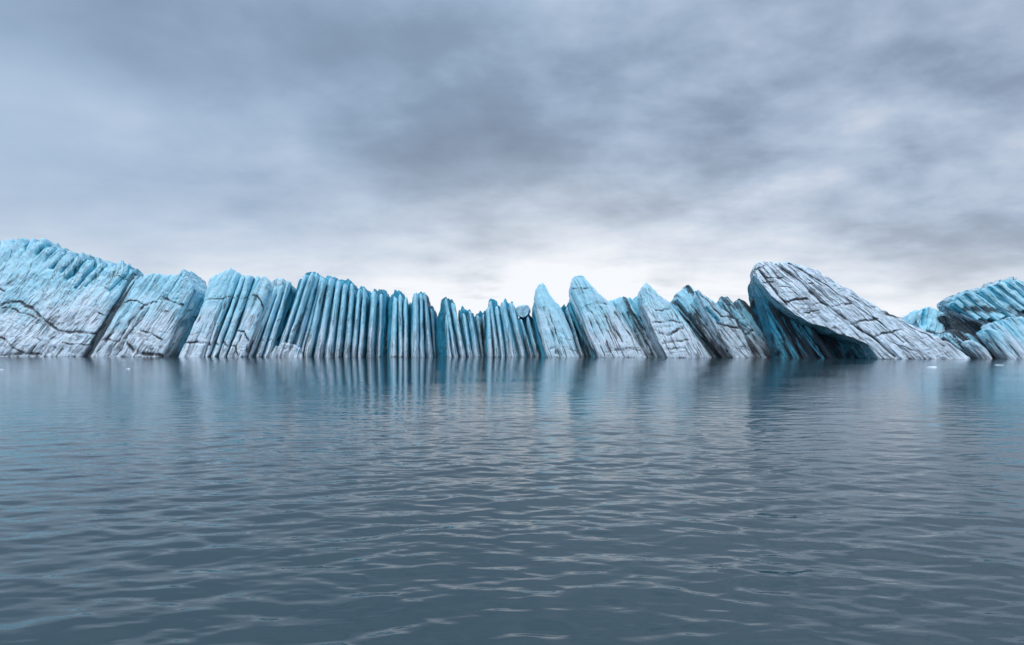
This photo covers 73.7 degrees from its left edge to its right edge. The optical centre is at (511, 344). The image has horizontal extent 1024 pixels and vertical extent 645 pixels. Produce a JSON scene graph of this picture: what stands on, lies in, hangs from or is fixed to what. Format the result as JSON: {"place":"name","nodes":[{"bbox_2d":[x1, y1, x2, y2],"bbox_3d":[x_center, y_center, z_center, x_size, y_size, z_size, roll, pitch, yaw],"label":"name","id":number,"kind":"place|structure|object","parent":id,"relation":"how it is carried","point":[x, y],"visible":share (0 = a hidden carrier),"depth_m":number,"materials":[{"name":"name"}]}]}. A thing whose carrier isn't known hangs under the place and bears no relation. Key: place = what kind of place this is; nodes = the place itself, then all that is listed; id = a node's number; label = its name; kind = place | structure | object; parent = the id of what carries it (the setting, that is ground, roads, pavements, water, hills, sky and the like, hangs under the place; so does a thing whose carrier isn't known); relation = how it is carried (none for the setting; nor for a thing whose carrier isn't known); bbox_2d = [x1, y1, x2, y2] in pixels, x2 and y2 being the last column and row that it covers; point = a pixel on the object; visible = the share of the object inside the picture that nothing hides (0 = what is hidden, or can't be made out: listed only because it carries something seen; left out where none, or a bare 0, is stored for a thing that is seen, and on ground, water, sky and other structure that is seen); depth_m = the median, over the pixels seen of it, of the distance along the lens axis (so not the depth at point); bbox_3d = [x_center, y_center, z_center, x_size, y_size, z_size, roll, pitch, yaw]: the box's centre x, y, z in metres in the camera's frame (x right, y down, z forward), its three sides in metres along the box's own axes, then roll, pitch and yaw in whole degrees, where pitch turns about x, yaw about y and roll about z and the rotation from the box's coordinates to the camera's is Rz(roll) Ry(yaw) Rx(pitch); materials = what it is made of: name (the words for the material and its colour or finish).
{"place":"outdoors","nodes":[
{"label":"outdoors","id":0,"kind":"place"},
{"bbox_2d":[0,356,1023,644],"bbox_3d":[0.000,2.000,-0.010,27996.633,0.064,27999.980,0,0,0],"label":"water","id":1,"kind":"structure","parent":0,"point":[178,500],"depth_m":8.72,"materials":[{"name":"teal liquid"}]},
{"bbox_2d":[0,237,143,356],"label":"iceberg","id":2,"kind":"object","parent":1,"relation":"on","point":[56,300],"visible":0.8,"depth_m":113.93,"materials":[{"name":"blue ice"}]},
{"bbox_2d":[85,269,206,356],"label":"ice block","id":3,"kind":"structure","parent":1,"relation":"on","point":[152,315],"depth_m":110.95,"materials":[{"name":"blue ice"}]},
{"bbox_2d":[174,296,204,355],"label":"ice block","id":4,"kind":"structure","parent":1,"relation":"on","point":[186,335],"depth_m":114.75,"materials":[{"name":"blue ice"}]},
{"bbox_2d":[179,268,272,356],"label":"ice block","id":5,"kind":"structure","parent":1,"relation":"on","point":[234,309],"depth_m":109.94,"materials":[{"name":"blue ice"}]},
{"bbox_2d":[248,277,295,356],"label":"ice block","id":6,"kind":"structure","parent":1,"relation":"on","point":[267,339],"depth_m":110.74,"materials":[{"name":"blue ice"}]},
{"bbox_2d":[269,272,324,356],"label":"ice block","id":7,"kind":"structure","parent":1,"relation":"on","point":[294,336],"depth_m":110.26,"materials":[{"name":"blue ice"}]},
{"bbox_2d":[303,275,337,356],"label":"ice block","id":8,"kind":"structure","parent":1,"relation":"on","point":[316,339],"depth_m":110.35,"materials":[{"name":"blue ice"}]},
{"bbox_2d":[324,278,358,356],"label":"ice block","id":9,"kind":"structure","parent":1,"relation":"on","point":[339,337],"depth_m":110.17,"materials":[{"name":"blue ice"}]},
{"bbox_2d":[351,286,368,356],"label":"ice block","id":10,"kind":"structure","parent":1,"relation":"on","point":[359,335],"depth_m":110.02,"materials":[{"name":"blue ice"}]},
{"bbox_2d":[365,288,389,356],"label":"ice block","id":11,"kind":"structure","parent":1,"relation":"on","point":[379,299],"depth_m":111.34,"materials":[{"name":"blue ice"}]},
{"bbox_2d":[387,290,409,356],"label":"ice block","id":12,"kind":"structure","parent":1,"relation":"on","point":[398,331],"depth_m":110.31,"materials":[{"name":"blue ice"}]},
{"bbox_2d":[409,292,433,356],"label":"ice block","id":13,"kind":"structure","parent":1,"relation":"on","point":[420,340],"depth_m":109.97,"materials":[{"name":"blue ice"}]},
{"bbox_2d":[429,306,437,356],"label":"ice block","id":14,"kind":"structure","parent":1,"relation":"on","point":[433,315],"depth_m":114.02,"materials":[{"name":"blue ice"}]},
{"bbox_2d":[435,297,465,356],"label":"ice block","id":15,"kind":"structure","parent":1,"relation":"on","point":[449,341],"depth_m":110.72,"materials":[{"name":"blue ice"}]},
{"bbox_2d":[458,306,480,356],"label":"ice block","id":16,"kind":"structure","parent":1,"relation":"on","point":[467,324],"depth_m":111.82,"materials":[{"name":"blue ice"}]},
{"bbox_2d":[474,311,484,356],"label":"ice block","id":17,"kind":"structure","parent":1,"relation":"on","point":[479,317],"depth_m":114.64,"materials":[{"name":"blue ice"}]},
{"bbox_2d":[484,299,504,356],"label":"ice block","id":18,"kind":"structure","parent":1,"relation":"on","point":[494,344],"depth_m":109.84,"materials":[{"name":"blue ice"}]},
{"bbox_2d":[499,299,527,356],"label":"ice block","id":19,"kind":"structure","parent":1,"relation":"on","point":[514,345],"depth_m":110.12,"materials":[{"name":"blue ice"}]},
{"bbox_2d":[515,305,530,317],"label":"perched boulder","id":20,"kind":"object","parent":19,"relation":"on","point":[522,311],"visible":0.89,"depth_m":112.43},
{"bbox_2d":[519,314,540,356],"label":"ice block","id":21,"kind":"structure","parent":1,"relation":"on","point":[529,335],"depth_m":112.95,"materials":[{"name":"blue ice"}]},
{"bbox_2d":[532,283,579,356],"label":"ice block","id":22,"kind":"structure","parent":1,"relation":"on","point":[554,335],"depth_m":107.54,"materials":[{"name":"blue ice"}]},
{"bbox_2d":[561,302,588,356],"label":"ice block","id":23,"kind":"structure","parent":1,"relation":"on","point":[581,350],"depth_m":112.00,"materials":[{"name":"blue ice"}]},
{"bbox_2d":[568,275,646,356],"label":"ice block","id":24,"kind":"structure","parent":1,"relation":"on","point":[602,327],"depth_m":106.85,"materials":[{"name":"blue ice"}]},
{"bbox_2d":[609,295,657,356],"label":"ice block","id":25,"kind":"structure","parent":1,"relation":"on","point":[628,309],"depth_m":108.72,"materials":[{"name":"blue ice"}]},
{"bbox_2d":[637,283,706,357],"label":"ice slab","id":26,"kind":"structure","parent":1,"relation":"on","point":[669,332],"depth_m":102.97,"materials":[{"name":"blue ice"}]},
{"bbox_2d":[669,302,717,357],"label":"ice fin","id":27,"kind":"object","parent":1,"relation":"on","point":[707,350],"visible":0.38,"depth_m":107.03,"materials":[{"name":"blue ice"}]},
{"bbox_2d":[671,285,753,357],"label":"ice block","id":28,"kind":"structure","parent":1,"relation":"on","point":[716,328],"depth_m":104.63,"materials":[{"name":"blue ice"}]},
{"bbox_2d":[716,296,771,357],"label":"ice block","id":29,"kind":"structure","parent":1,"relation":"on","point":[740,311],"depth_m":105.13,"materials":[{"name":"blue ice"}]},
{"bbox_2d":[747,261,969,358],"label":"iceberg","id":30,"kind":"object","parent":1,"relation":"on","point":[800,311],"visible":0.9,"depth_m":95.72,"materials":[{"name":"white ice"}]},
{"bbox_2d":[902,307,945,335],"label":"ice boulder","id":31,"kind":"object","parent":1,"relation":"in","point":[926,319],"visible":0.41,"depth_m":104.18,"materials":[{"name":"blue ice"}]},
{"bbox_2d":[938,313,981,335],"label":"ice block","id":32,"kind":"structure","parent":1,"relation":"on","point":[948,321],"depth_m":101.93,"materials":[{"name":"ice"}]},
{"bbox_2d":[933,329,994,358],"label":"ice block","id":33,"kind":"structure","parent":1,"relation":"on","point":[970,345],"depth_m":99.14,"materials":[{"name":"blue ice"}]},
{"bbox_2d":[976,316,1023,358],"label":"ice block","id":34,"kind":"structure","parent":1,"relation":"on","point":[1002,339],"depth_m":96.51,"materials":[{"name":"blue ice"}]},
{"bbox_2d":[0,0,1023,326],"label":"sky","id":35,"kind":"structure","parent":0,"point":[470,153],"materials":[{"name":"grey"}]},
{"bbox_2d":[937,276,1023,325],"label":"iceberg","id":36,"kind":"object","parent":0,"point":[988,302],"visible":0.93,"depth_m":100.40,"materials":[{"name":"blue ice"}]}
]}

